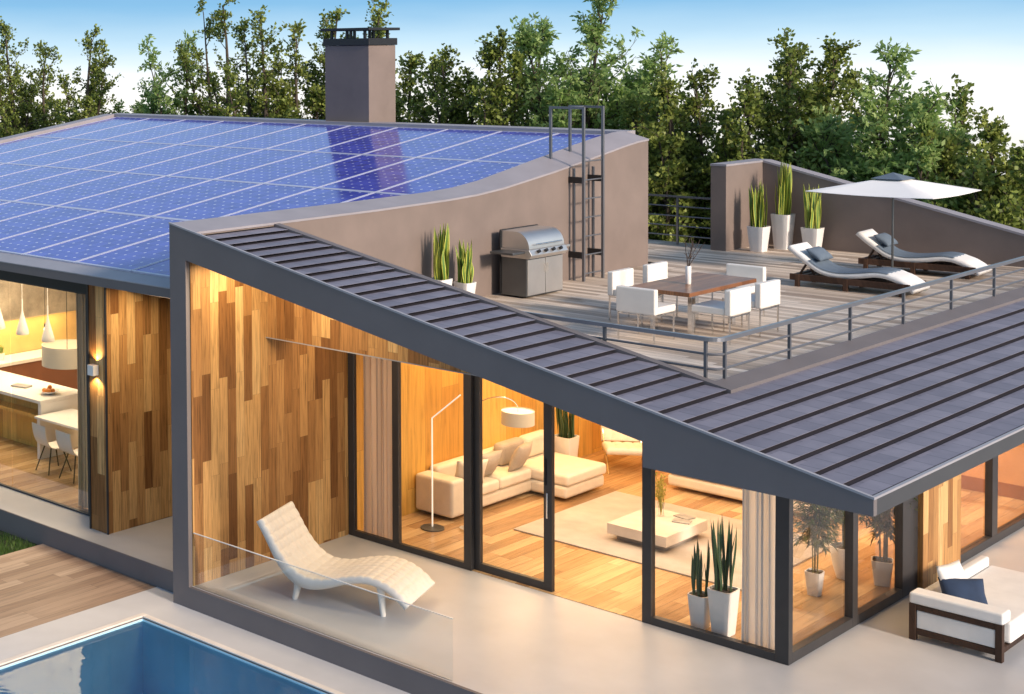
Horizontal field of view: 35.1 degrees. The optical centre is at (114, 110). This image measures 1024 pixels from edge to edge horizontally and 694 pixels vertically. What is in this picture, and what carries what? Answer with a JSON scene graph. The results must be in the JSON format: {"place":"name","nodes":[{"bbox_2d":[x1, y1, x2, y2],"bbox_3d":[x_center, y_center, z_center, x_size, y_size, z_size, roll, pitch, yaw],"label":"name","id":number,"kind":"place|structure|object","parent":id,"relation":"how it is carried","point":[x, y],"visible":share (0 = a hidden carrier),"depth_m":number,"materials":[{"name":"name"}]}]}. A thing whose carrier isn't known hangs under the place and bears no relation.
{"place":"outdoors","nodes":[
{"label":"outdoors","id":0,"kind":"place"},
{"bbox_2d":[0,370,77,447],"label":"kitchen island","id":1,"kind":"structure","parent":0,"point":[20,408],"depth_m":27.21,"materials":[{"name":"white stone"}]},
{"bbox_2d":[0,587,409,693],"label":"paving","id":2,"kind":"structure","parent":0,"point":[158,603],"depth_m":18.96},
{"bbox_2d":[0,619,324,693],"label":"pool basin","id":3,"kind":"object","parent":2,"relation":"in","point":[141,656],"visible":1,"depth_m":18.95,"materials":[{"name":"tile"}]},
{"bbox_2d":[0,613,343,693],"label":"pool coping","id":4,"kind":"object","parent":3,"relation":"on","point":[304,680],"visible":1,"depth_m":18.60,"materials":[{"name":"stone"}]},
{"bbox_2d":[0,178,853,554],"bbox_3d":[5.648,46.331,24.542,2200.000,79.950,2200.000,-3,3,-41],"label":"ground","id":5,"kind":"structure","parent":0,"point":[2,534],"depth_m":22.90,"materials":[{"name":"wood"}]},
{"bbox_2d":[0,16,83,137],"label":"tree","id":6,"kind":"object","parent":5,"relation":"on","point":[26,91],"visible":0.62,"depth_m":55.28,"materials":[{"name":"green plant"}]},
{"bbox_2d":[0,40,110,130],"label":"tree","id":7,"kind":"object","parent":5,"relation":"on","point":[45,54],"visible":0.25,"depth_m":56.41,"materials":[{"name":"green plant"}]},
{"bbox_2d":[0,544,155,637],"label":"garden deck","id":8,"kind":"structure","parent":5,"relation":"on","point":[40,584],"depth_m":20.77,"materials":[{"name":"wood"}]},
{"bbox_2d":[51,23,124,123],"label":"tree","id":9,"kind":"object","parent":5,"relation":"on","point":[89,105],"visible":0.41,"depth_m":52.37,"materials":[{"name":"green plant"}]},
{"bbox_2d":[132,29,213,114],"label":"tree","id":10,"kind":"object","parent":5,"relation":"on","point":[157,97],"visible":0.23,"depth_m":50.28,"materials":[{"name":"green plant"}]},
{"bbox_2d":[169,0,266,116],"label":"tree","id":11,"kind":"object","parent":5,"relation":"on","point":[221,27],"visible":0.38,"depth_m":50.23,"materials":[{"name":"green plant"}]},
{"bbox_2d":[203,5,307,118],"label":"tree","id":12,"kind":"object","parent":5,"relation":"on","point":[250,104],"visible":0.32,"depth_m":46.80,"materials":[{"name":"green plant"}]},
{"bbox_2d":[219,19,325,119],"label":"tree","id":13,"kind":"object","parent":5,"relation":"on","point":[293,100],"visible":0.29,"depth_m":46.97,"materials":[{"name":"green plant"}]},
{"bbox_2d":[294,5,358,119],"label":"tree","id":14,"kind":"object","parent":5,"relation":"on","point":[319,74],"visible":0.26,"depth_m":47.89,"materials":[{"name":"green plant"}]},
{"bbox_2d":[395,51,435,122],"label":"tree","id":15,"kind":"object","parent":5,"relation":"on","point":[410,64],"visible":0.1,"depth_m":43.26,"materials":[{"name":"green plant"}]},
{"bbox_2d":[396,43,481,124],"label":"tree","id":16,"kind":"object","parent":5,"relation":"on","point":[441,84],"visible":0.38,"depth_m":42.23,"materials":[{"name":"green plant"}]},
{"bbox_2d":[466,25,538,126],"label":"tree","id":17,"kind":"object","parent":5,"relation":"on","point":[494,106],"visible":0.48,"depth_m":39.61,"materials":[{"name":"green plant"}]},
{"bbox_2d":[469,15,582,126],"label":"tree","id":18,"kind":"object","parent":5,"relation":"on","point":[543,28],"visible":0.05,"depth_m":40.98,"materials":[{"name":"green plant"}]},
{"bbox_2d":[504,0,686,171],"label":"tree","id":19,"kind":"object","parent":5,"relation":"on","point":[577,92],"visible":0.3,"depth_m":38.98,"materials":[{"name":"green plant"}]},
{"bbox_2d":[587,31,688,212],"bbox_3d":[13.514,1.824,39.026,3.171,7.784,3.272,-3,3,-41],"label":"tree","id":20,"kind":"object","parent":5,"relation":"on","point":[619,87],"visible":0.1,"depth_m":38.75,"materials":[{"name":"green plant"}]},
{"bbox_2d":[611,75,713,244],"bbox_3d":[13.065,2.468,36.633,2.645,6.684,3.289,-2,2,-20],"label":"tree","id":21,"kind":"object","parent":5,"relation":"on","point":[668,168],"visible":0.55,"depth_m":36.05,"materials":[{"name":"green plant"}]},
{"bbox_2d":[633,57,747,244],"bbox_3d":[13.978,2.239,37.001,2.924,7.091,3.068,-3,3,-41],"label":"tree","id":22,"kind":"object","parent":5,"relation":"on","point":[701,125],"visible":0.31,"depth_m":36.58,"materials":[{"name":"green plant"}]},
{"bbox_2d":[686,67,816,242],"bbox_3d":[14.956,2.403,35.490,2.852,6.862,2.818,-1,2,3],"label":"tree","id":23,"kind":"object","parent":5,"relation":"on","point":[737,138],"visible":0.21,"depth_m":34.98,"materials":[{"name":"green plant"}]},
{"bbox_2d":[751,27,863,170],"bbox_3d":[16.031,1.923,35.683,2.416,7.778,2.523,-3,3,-41],"label":"tree","id":24,"kind":"object","parent":5,"relation":"on","point":[789,70],"visible":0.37,"depth_m":35.34,"materials":[{"name":"green plant"}]},
{"bbox_2d":[766,53,878,178],"bbox_3d":[16.712,2.175,36.130,2.764,7.233,2.464,0,2,7],"label":"tree","id":25,"kind":"object","parent":5,"relation":"on","point":[851,79],"visible":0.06,"depth_m":35.95,"materials":[{"name":"green plant"}]},
{"bbox_2d":[787,37,984,182],"bbox_3d":[16.677,2.126,33.504,3.246,7.536,4.045,-3,3,-41],"label":"tree","id":26,"kind":"object","parent":5,"relation":"on","point":[837,160],"visible":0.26,"depth_m":33.12,"materials":[{"name":"green plant"}]},
{"bbox_2d":[840,78,988,210],"bbox_3d":[17.086,2.560,32.794,3.314,6.703,2.928,1,3,33],"label":"tree","id":27,"kind":"object","parent":5,"relation":"on","point":[924,158],"visible":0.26,"depth_m":32.35,"materials":[{"name":"green plant"}]},
{"bbox_2d":[907,73,1007,208],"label":"tree","id":28,"kind":"object","parent":5,"relation":"on","point":[964,98],"visible":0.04,"depth_m":33.20,"materials":[{"name":"green plant"}]},
{"bbox_2d":[914,106,1023,215],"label":"tree","id":29,"kind":"object","parent":5,"relation":"on","point":[992,136],"visible":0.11,"depth_m":31.77,"materials":[{"name":"green plant"}]},
{"bbox_2d":[932,140,1023,229],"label":"tree","id":30,"kind":"object","parent":5,"relation":"on","point":[1007,208],"visible":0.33,"depth_m":30.60,"materials":[{"name":"green plant"}]},
{"bbox_2d":[0,486,1023,693],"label":"patio","id":31,"kind":"structure","parent":0,"point":[494,635],"depth_m":17.92,"materials":[{"name":"concrete"}]},
{"bbox_2d":[257,501,434,616],"bbox_3d":[2.947,5.725,19.430,2.054,0.995,0.940,1,3,32],"label":"chaise longue","id":32,"kind":"object","parent":31,"relation":"on","point":[287,535],"visible":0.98,"depth_m":19.38,"materials":[{"name":"beige leather"}]},
{"bbox_2d":[0,27,1023,693],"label":"modern house","id":33,"kind":"structure","parent":31,"relation":"on","point":[226,391],"depth_m":20.47,"materials":[{"name":"metal"}]},
{"bbox_2d":[0,349,77,388],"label":"kitchen counter","id":34,"kind":"object","parent":33,"relation":"on","point":[28,364],"visible":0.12,"depth_m":30.42,"materials":[{"name":"brown wood"}]},
{"bbox_2d":[0,166,78,189],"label":"solar panel","id":35,"kind":"object","parent":33,"relation":"on","point":[24,177],"visible":1,"depth_m":30.34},
{"bbox_2d":[0,279,88,515],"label":"window","id":36,"kind":"structure","parent":33,"relation":"in","point":[1,484],"depth_m":23.29,"materials":[{"name":"clear glass"}]},
{"bbox_2d":[0,138,98,162],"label":"solar panel","id":37,"kind":"object","parent":33,"relation":"on","point":[32,151],"visible":1,"depth_m":33.72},
{"bbox_2d":[0,206,99,239],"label":"solar panel","id":38,"kind":"object","parent":33,"relation":"on","point":[28,222],"visible":1,"depth_m":25.74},
{"bbox_2d":[34,408,77,458],"bbox_3d":[-0.401,5.629,25.752,0.840,0.740,2.000,-3,3,-41],"label":"kitchen table","id":39,"kind":"object","parent":33,"relation":"on","point":[65,421],"visible":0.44,"depth_m":26.27,"materials":[{"name":"white plastic"}]},
{"bbox_2d":[42,291,76,369],"bbox_3d":[-0.843,3.521,26.833,0.897,1.900,0.897,-3,3,-41],"label":"drum pendant","id":40,"kind":"object","parent":33,"relation":"hanging from","point":[60,354],"visible":0.72,"depth_m":26.49,"materials":[{"name":"fabric"}]},
{"bbox_2d":[0,169,120,200],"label":"solar panel","id":41,"kind":"object","parent":33,"relation":"on","point":[40,186],"visible":1,"depth_m":29.12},
{"bbox_2d":[8,140,136,165],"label":"solar panel","id":42,"kind":"object","parent":33,"relation":"on","point":[71,153],"visible":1,"depth_m":32.67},
{"bbox_2d":[0,211,149,255],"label":"solar panel","id":43,"kind":"object","parent":33,"relation":"on","point":[43,237],"visible":1,"depth_m":24.52,"materials":[{"name":"glass"}]},
{"bbox_2d":[76,293,87,508],"bbox_3d":[-0.440,4.426,23.247,0.093,3.320,0.409,-3,3,-41],"label":"curtain","id":44,"kind":"object","parent":33,"relation":"hanging from","point":[82,403],"visible":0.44,"depth_m":23.30,"materials":[{"name":"beige fabric"}]},
{"bbox_2d":[14,172,162,205],"bbox_3d":[-0.451,1.445,28.131,2.687,0.037,1.227,-13,10,-40],"label":"solar panel","id":45,"kind":"object","parent":33,"relation":"on","point":[85,189],"visible":1,"depth_m":28.10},
{"bbox_2d":[34,117,148,137],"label":"solar panel","id":46,"kind":"object","parent":33,"relation":"on","point":[90,127],"visible":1,"depth_m":36.29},
{"bbox_2d":[22,216,187,262],"bbox_3d":[0.001,1.982,23.576,2.687,0.037,1.227,-13,10,-40],"label":"solar panel","id":47,"kind":"object","parent":33,"relation":"on","point":[98,243],"visible":0.83,"depth_m":23.45,"materials":[{"name":"glass"}]},
{"bbox_2d":[44,142,176,168],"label":"solar panel","id":48,"kind":"object","parent":33,"relation":"on","point":[105,156],"visible":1,"depth_m":31.72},
{"bbox_2d":[74,233,169,271],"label":"solar panel","id":49,"kind":"object","parent":33,"relation":"on","point":[129,258],"visible":0.49,"depth_m":22.22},
{"bbox_2d":[68,118,185,139],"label":"solar panel","id":50,"kind":"object","parent":33,"relation":"on","point":[119,130],"visible":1,"depth_m":35.35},
{"bbox_2d":[57,176,211,210],"bbox_3d":[0.368,1.472,27.191,2.687,0.037,1.227,-13,10,-40],"label":"solar panel","id":51,"kind":"object","parent":33,"relation":"on","point":[129,194],"visible":1,"depth_m":27.16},
{"bbox_2d":[83,144,216,172],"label":"solar panel","id":52,"kind":"object","parent":33,"relation":"on","point":[148,158],"visible":1,"depth_m":30.78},
{"bbox_2d":[103,119,220,141],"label":"solar panel","id":53,"kind":"object","parent":33,"relation":"on","point":[160,131],"visible":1,"depth_m":34.41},
{"bbox_2d":[103,180,261,216],"bbox_3d":[1.188,1.498,26.252,2.687,0.037,1.227,-13,10,-40],"label":"solar panel","id":54,"kind":"object","parent":33,"relation":"on","point":[177,199],"visible":1,"depth_m":26.22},
{"bbox_2d":[123,147,262,175],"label":"solar panel","id":55,"kind":"object","parent":33,"relation":"on","point":[188,162],"visible":1,"depth_m":29.84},
{"bbox_2d":[141,121,262,143],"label":"solar panel","id":56,"kind":"object","parent":33,"relation":"on","point":[199,132],"visible":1,"depth_m":33.46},
{"bbox_2d":[152,183,315,220],"bbox_3d":[2.007,1.525,25.312,2.687,0.037,1.227,-13,10,-40],"label":"solar panel","id":57,"kind":"object","parent":33,"relation":"on","point":[238,201],"visible":0.83,"depth_m":25.29,"materials":[{"name":"glass"}]},
{"bbox_2d":[167,149,307,179],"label":"solar panel","id":58,"kind":"object","parent":33,"relation":"on","point":[226,167],"visible":1,"depth_m":28.90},
{"bbox_2d":[180,122,302,146],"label":"solar panel","id":59,"kind":"object","parent":33,"relation":"on","point":[240,134],"visible":1,"depth_m":32.52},
{"bbox_2d":[220,124,350,148],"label":"solar panel","id":60,"kind":"object","parent":33,"relation":"on","point":[273,139],"visible":1,"depth_m":31.58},
{"bbox_2d":[213,152,360,183],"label":"solar panel","id":61,"kind":"object","parent":33,"relation":"on","point":[262,174],"visible":1,"depth_m":27.96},
{"bbox_2d":[223,188,373,216],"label":"solar panel","id":62,"kind":"object","parent":33,"relation":"on","point":[317,196],"visible":0.51,"depth_m":24.73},
{"bbox_2d":[266,125,396,151],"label":"solar panel","id":63,"kind":"object","parent":33,"relation":"on","point":[329,138],"visible":1,"depth_m":30.64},
{"bbox_2d":[264,154,414,187],"bbox_3d":[4.013,1.068,27.048,2.687,0.037,1.227,-13,10,-40],"label":"solar panel","id":64,"kind":"object","parent":33,"relation":"on","point":[317,177],"visible":1,"depth_m":27.02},
{"bbox_2d":[363,356,392,539],"bbox_3d":[3.777,4.605,21.677,0.117,2.980,0.584,-3,3,-41],"label":"curtain","id":65,"kind":"object","parent":33,"relation":"hanging from","point":[377,382],"visible":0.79,"depth_m":21.69,"materials":[{"name":"beige fabric"}]},
{"bbox_2d":[312,127,446,154],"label":"solar panel","id":66,"kind":"object","parent":33,"relation":"on","point":[378,141],"visible":1,"depth_m":29.70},
{"bbox_2d":[318,157,471,191],"bbox_3d":[4.832,1.094,26.108,2.687,0.037,1.227,-13,10,-40],"label":"solar panel","id":67,"kind":"object","parent":33,"relation":"on","point":[383,178],"visible":1,"depth_m":26.07,"materials":[{"name":"glass"}]},
{"bbox_2d":[348,353,473,570],"bbox_3d":[4.083,4.589,21.132,0.070,3.083,2.120,-3,3,-41],"label":"window","id":68,"kind":"structure","parent":33,"relation":"in","point":[468,380],"depth_m":21.25,"materials":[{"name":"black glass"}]},
{"bbox_2d":[363,129,499,157],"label":"solar panel","id":69,"kind":"object","parent":33,"relation":"on","point":[430,143],"visible":1,"depth_m":28.75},
{"bbox_2d":[432,222,452,284],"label":"snake plant","id":70,"kind":"object","parent":33,"relation":"on","point":[441,261],"visible":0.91,"depth_m":22.51,"materials":[{"name":"plant"}]},
{"bbox_2d":[377,161,522,194],"bbox_3d":[5.652,1.121,25.168,2.687,0.037,1.227,-13,10,-40],"label":"solar panel","id":71,"kind":"object","parent":33,"relation":"on","point":[465,173],"visible":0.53,"depth_m":25.25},
{"bbox_2d":[453,239,475,293],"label":"snake plant","id":72,"kind":"object","parent":33,"relation":"on","point":[465,272],"visible":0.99,"depth_m":22.87,"materials":[{"name":"plant"}]},
{"bbox_2d":[417,131,557,160],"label":"solar panel","id":73,"kind":"object","parent":33,"relation":"on","point":[485,146],"visible":1,"depth_m":27.81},
{"bbox_2d":[459,396,534,531],"bbox_3d":[5.573,5.113,22.357,1.311,1.888,0.480,-2,2,-21],"label":"arc lamp","id":74,"kind":"object","parent":33,"relation":"on","point":[518,417],"visible":0.81,"depth_m":22.31,"materials":[{"name":"fabric"}]},
{"bbox_2d":[416,430,605,517],"bbox_3d":[6.143,5.592,23.467,3.170,0.730,1.320,-3,3,-41],"label":"corner sofa","id":75,"kind":"object","parent":33,"relation":"on","point":[574,476],"visible":0.79,"depth_m":23.43,"materials":[{"name":"beige fabric"}]},
{"bbox_2d":[474,376,554,591],"bbox_3d":[5.190,4.621,19.962,0.090,3.083,1.270,-3,3,-41],"label":"sliding door","id":76,"kind":"structure","parent":33,"relation":"in","point":[548,584],"depth_m":19.75,"materials":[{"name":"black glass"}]},
{"bbox_2d":[490,224,569,296],"bbox_3d":[6.559,2.341,23.823,1.570,1.010,0.603,-3,3,-41],"label":"barbecue","id":77,"kind":"object","parent":33,"relation":"on","point":[531,260],"visible":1,"depth_m":23.63,"materials":[{"name":"metal"}]},
{"bbox_2d":[527,257,544,295],"bbox_3d":[6.525,2.562,23.558,0.467,0.550,0.015,-3,3,-41],"label":"cabinet door","id":78,"kind":"structure","parent":77,"relation":"in","point":[535,267],"depth_m":23.54,"materials":[{"name":"metal"}]},
{"bbox_2d":[545,255,562,291],"bbox_3d":[6.889,2.545,23.875,0.467,0.550,0.015,-3,3,-41],"label":"cabinet door","id":79,"kind":"structure","parent":77,"relation":"in","point":[554,264],"depth_m":23.86,"materials":[{"name":"metal"}]},
{"bbox_2d":[474,133,600,162],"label":"solar panel","id":80,"kind":"object","parent":33,"relation":"on","point":[530,151],"visible":0.59,"depth_m":26.91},
{"bbox_2d":[555,408,579,456],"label":"snake plant","id":81,"kind":"object","parent":33,"relation":"on","point":[566,440],"visible":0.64,"depth_m":24.85,"materials":[{"name":"plant"}]},
{"bbox_2d":[549,105,604,281],"bbox_3d":[7.733,1.356,25.477,0.640,2.880,0.660,-3,3,-41],"label":"roof ladder","id":82,"kind":"object","parent":33,"relation":"on","point":[593,251],"visible":1,"depth_m":25.39,"materials":[{"name":"black metal"}]},
{"bbox_2d":[600,425,641,473],"bbox_3d":[8.452,5.487,25.266,0.660,0.863,0.962,0,2,11],"label":"lounge chair","id":83,"kind":"object","parent":33,"relation":"on","point":[612,443],"visible":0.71,"depth_m":25.29,"materials":[{"name":"fabric"}]},
{"bbox_2d":[608,268,662,325],"bbox_3d":[7.320,2.606,21.401,0.560,0.710,0.545,-3,3,-41],"label":"dining chair","id":84,"kind":"object","parent":33,"relation":"on","point":[624,277],"visible":0.54,"depth_m":21.42,"materials":[{"name":"fabric"}]},
{"bbox_2d":[616,285,675,343],"bbox_3d":[7.019,2.659,20.115,0.545,0.710,0.560,-3,3,-41],"label":"dining chair","id":85,"kind":"object","parent":33,"relation":"on","point":[636,300],"visible":0.98,"depth_m":19.93,"materials":[{"name":"fabric"}]},
{"bbox_2d":[514,491,828,590],"bbox_3d":[7.947,6.046,21.663,2.750,0.020,3.450,-3,3,-41],"label":"rug","id":86,"kind":"object","parent":33,"relation":"on","point":[583,525],"visible":0.58,"depth_m":21.68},
{"bbox_2d":[607,508,706,550],"bbox_3d":[7.683,5.923,21.555,1.140,0.240,0.900,-3,3,-41],"label":"coffee table","id":87,"kind":"object","parent":86,"relation":"on","point":[669,534],"visible":0.8,"depth_m":21.35,"materials":[{"name":"paint"}]},
{"bbox_2d":[631,272,755,334],"bbox_3d":[7.931,2.659,20.869,1.840,0.630,0.880,-3,3,-41],"label":"dining table","id":88,"kind":"object","parent":33,"relation":"on","point":[703,283],"visible":0.72,"depth_m":20.69,"materials":[{"name":"brown wood"}]},
{"bbox_2d":[687,539,709,629],"bbox_3d":[7.037,5.660,18.291,0.240,1.076,0.240,-3,3,-41],"label":"snake plant","id":89,"kind":"object","parent":33,"relation":"on","point":[698,603],"visible":0.97,"depth_m":18.24,"materials":[{"name":"plant"}]},
{"bbox_2d":[642,442,792,665],"bbox_3d":[7.015,4.683,17.792,0.100,3.083,1.800,-3,3,-41],"label":"window","id":90,"kind":"structure","parent":33,"relation":"in","point":[783,652],"depth_m":17.42,"materials":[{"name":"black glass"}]},
{"bbox_2d":[692,286,750,344],"bbox_3d":[7.964,2.652,19.993,0.560,0.710,0.545,-3,3,-41],"label":"dining chair","id":91,"kind":"object","parent":33,"relation":"on","point":[737,301],"visible":1,"depth_m":19.81,"materials":[{"name":"fabric"}]},
{"bbox_2d":[707,518,739,636],"bbox_3d":[7.224,5.493,18.067,0.300,1.421,0.304,-3,3,-41],"label":"snake plant","id":92,"kind":"object","parent":33,"relation":"on","point":[723,599],"visible":0.99,"depth_m":18.02,"materials":[{"name":"plant"}]},
{"bbox_2d":[712,263,765,320],"bbox_3d":[8.898,2.574,21.724,0.545,0.710,0.560,-3,3,-41],"label":"dining chair","id":93,"kind":"object","parent":33,"relation":"on","point":[758,273],"visible":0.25,"depth_m":21.75,"materials":[{"name":"beige leather"}]},
{"bbox_2d":[668,473,833,517],"bbox_3d":[9.835,5.609,23.296,0.790,0.600,2.550,-3,3,-41],"label":"sofa","id":94,"kind":"object","parent":33,"relation":"on","point":[706,486],"visible":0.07,"depth_m":23.50,"materials":[{"name":"beige fabric"}]},
{"bbox_2d":[722,279,779,336],"bbox_3d":[8.582,2.624,20.531,0.560,0.710,0.545,-3,3,-41],"label":"dining chair","id":95,"kind":"object","parent":33,"relation":"on","point":[766,294],"visible":0.74,"depth_m":20.27,"materials":[{"name":"beige leather"}]},
{"bbox_2d":[741,489,775,649],"bbox_3d":[7.420,4.722,17.509,0.127,2.980,0.458,-3,3,-41],"label":"curtain","id":96,"kind":"object","parent":33,"relation":"hanging from","point":[758,575],"visible":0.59,"depth_m":17.54,"materials":[{"name":"white fabric"}]},
{"bbox_2d":[747,183,770,251],"bbox_3d":[12.059,1.946,28.509,0.340,1.360,0.340,-3,3,-41],"label":"snake plant","id":97,"kind":"object","parent":33,"relation":"on","point":[758,231],"visible":1,"depth_m":28.43,"materials":[{"name":"plant"}]},
{"bbox_2d":[523,256,1023,378],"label":"terrace railing","id":98,"kind":"object","parent":33,"relation":"on","point":[725,339],"visible":0.81,"depth_m":17.33,"materials":[{"name":"metal"}]},
{"bbox_2d":[771,159,795,249],"bbox_3d":[12.643,1.753,28.802,0.361,1.708,0.362,-3,3,-41],"label":"snake plant","id":99,"kind":"object","parent":33,"relation":"on","point":[783,220],"visible":1,"depth_m":28.70,"materials":[{"name":"plant"}]},
{"bbox_2d":[801,184,823,246],"bbox_3d":[13.038,1.976,28.434,0.355,1.281,0.342,-3,3,-41],"label":"snake plant","id":100,"kind":"object","parent":33,"relation":"on","point":[812,231],"visible":0.97,"depth_m":28.34,"materials":[{"name":"plant"}]},
{"bbox_2d":[793,500,844,596],"bbox_3d":[8.893,5.200,19.242,0.840,1.875,0.859,0,2,15],"label":"bamboo plant","id":101,"kind":"object","parent":33,"relation":"on","point":[814,576],"visible":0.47,"depth_m":19.20,"materials":[{"name":"green plant"}]},
{"bbox_2d":[822,508,872,579],"bbox_3d":[9.517,5.126,19.868,0.935,1.959,0.927,0,2,27],"label":"bamboo plant","id":102,"kind":"object","parent":33,"relation":"on","point":[838,559],"visible":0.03,"depth_m":19.84,"materials":[{"name":"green plant"}]},
{"bbox_2d":[793,495,917,662],"bbox_3d":[8.915,4.747,18.326,3.459,2.866,0.100,-3,3,-41],"label":"window","id":103,"kind":"structure","parent":33,"relation":"in","point":[906,517],"depth_m":18.56,"materials":[{"name":"black glass"}]},
{"bbox_2d":[787,242,929,297],"bbox_3d":[11.677,2.482,23.947,0.676,0.652,1.947,-3,3,-42],"label":"sun lounger","id":104,"kind":"object","parent":33,"relation":"on","point":[821,265],"visible":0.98,"depth_m":23.88,"materials":[{"name":"white wood"}]},
{"bbox_2d":[858,498,921,586],"bbox_3d":[9.908,5.255,19.671,0.973,1.706,0.931,0,3,28],"label":"bamboo plant","id":105,"kind":"object","parent":33,"relation":"on","point":[882,567],"visible":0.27,"depth_m":19.57,"materials":[{"name":"green plant"}]},
{"bbox_2d":[807,172,980,267],"bbox_3d":[12.887,1.879,25.222,2.000,1.728,2.000,-3,3,-41],"label":"garden umbrella","id":106,"kind":"object","parent":33,"relation":"on","point":[892,185],"visible":0.94,"depth_m":24.86,"materials":[{"name":"fabric"}]},
{"bbox_2d":[856,229,991,279],"bbox_3d":[13.592,2.394,25.614,0.676,0.652,1.947,-3,3,-44],"label":"sun lounger","id":107,"kind":"object","parent":33,"relation":"on","point":[958,262],"visible":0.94,"depth_m":25.51,"materials":[{"name":"white wood"}]},
{"bbox_2d":[960,456,1023,563],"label":"window","id":108,"kind":"structure","parent":33,"relation":"in","point":[992,534],"depth_m":21.16,"materials":[{"name":"black metal"}]},
{"bbox_2d":[909,555,1023,662],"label":"outdoor sofa","id":109,"kind":"object","parent":31,"relation":"on","point":[994,624],"visible":0.92,"depth_m":17.62,"materials":[{"name":"fabric"}]},
{"bbox_2d":[938,577,987,603],"bbox_3d":[9.949,5.645,17.853,0.502,0.288,0.225,0,2,8],"label":"cushion","id":110,"kind":"object","parent":109,"relation":"on","point":[971,589],"visible":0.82,"depth_m":17.81,"materials":[{"name":"blue fabric"}]},
{"bbox_2d":[0,0,1023,173],"label":"sky","id":111,"kind":"structure","parent":0,"point":[979,41],"materials":[{"name":"blue"}]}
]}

